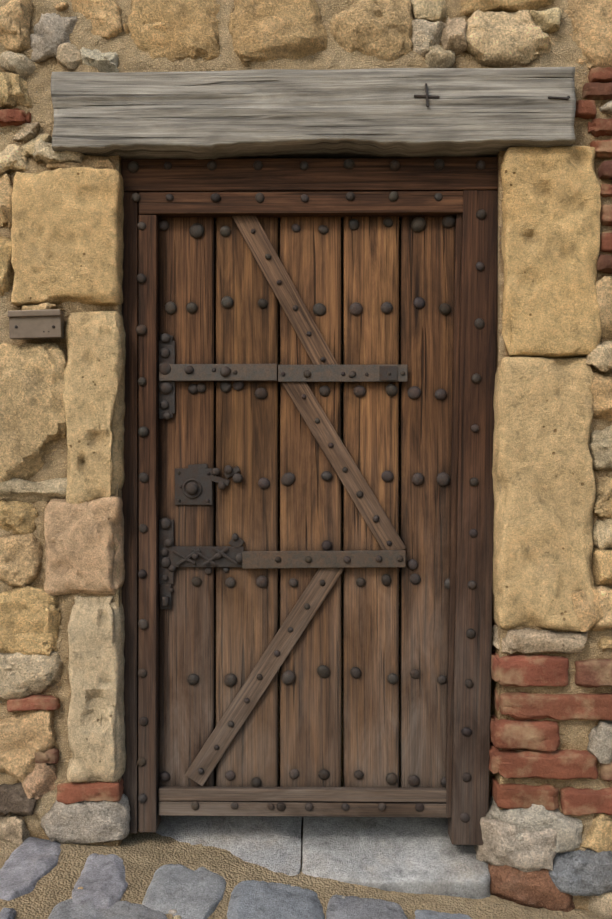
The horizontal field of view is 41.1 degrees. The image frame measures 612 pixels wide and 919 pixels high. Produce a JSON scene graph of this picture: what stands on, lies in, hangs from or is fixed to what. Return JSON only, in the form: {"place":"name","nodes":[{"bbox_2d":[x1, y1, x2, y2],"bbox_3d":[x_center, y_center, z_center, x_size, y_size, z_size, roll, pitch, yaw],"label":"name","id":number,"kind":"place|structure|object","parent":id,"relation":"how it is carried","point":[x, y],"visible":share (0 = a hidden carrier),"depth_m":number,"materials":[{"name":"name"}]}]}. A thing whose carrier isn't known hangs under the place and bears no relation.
{"place":"outdoors","nodes":[
{"label":"outdoors","id":0,"kind":"place"},
{"bbox_2d":[8,309,63,339],"bbox_3d":[-0.752,-0.376,2.274,0.148,0.080,0.036,0,0,1],"label":"mailbox","id":1,"kind":"object","parent":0,"point":[34,324],"depth_m":2.26,"materials":[{"name":"metal"}]},
{"bbox_2d":[0,825,603,918],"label":"ground","id":2,"kind":"structure","parent":0,"point":[146,875],"depth_m":2.18,"materials":[{"name":"stone"}]},
{"bbox_2d":[0,0,611,918],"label":"stone wall","id":3,"kind":"structure","parent":2,"relation":"on","point":[546,828],"depth_m":2.28,"materials":[{"name":"stone"}]},
{"bbox_2d":[121,157,497,844],"bbox_3d":[0.008,0.119,2.366,1.088,1.963,0.104,0,0,1],"label":"door","id":4,"kind":"structure","parent":3,"relation":"in","point":[179,745],"depth_m":2.36,"materials":[{"name":"brown wood"}]},
{"bbox_2d":[51,67,575,159],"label":"lintel","id":5,"kind":"structure","parent":3,"relation":"attached to","point":[387,113],"depth_m":2.25,"materials":[{"name":"grey wood"}]},
{"bbox_2d":[156,815,490,898],"bbox_3d":[0.011,1.172,2.452,1.040,0.223,0.347,0,0,1],"label":"threshold","id":6,"kind":"object","parent":2,"relation":"on","point":[419,855],"visible":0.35,"depth_m":2.38,"materials":[{"name":"stone"}]}
]}

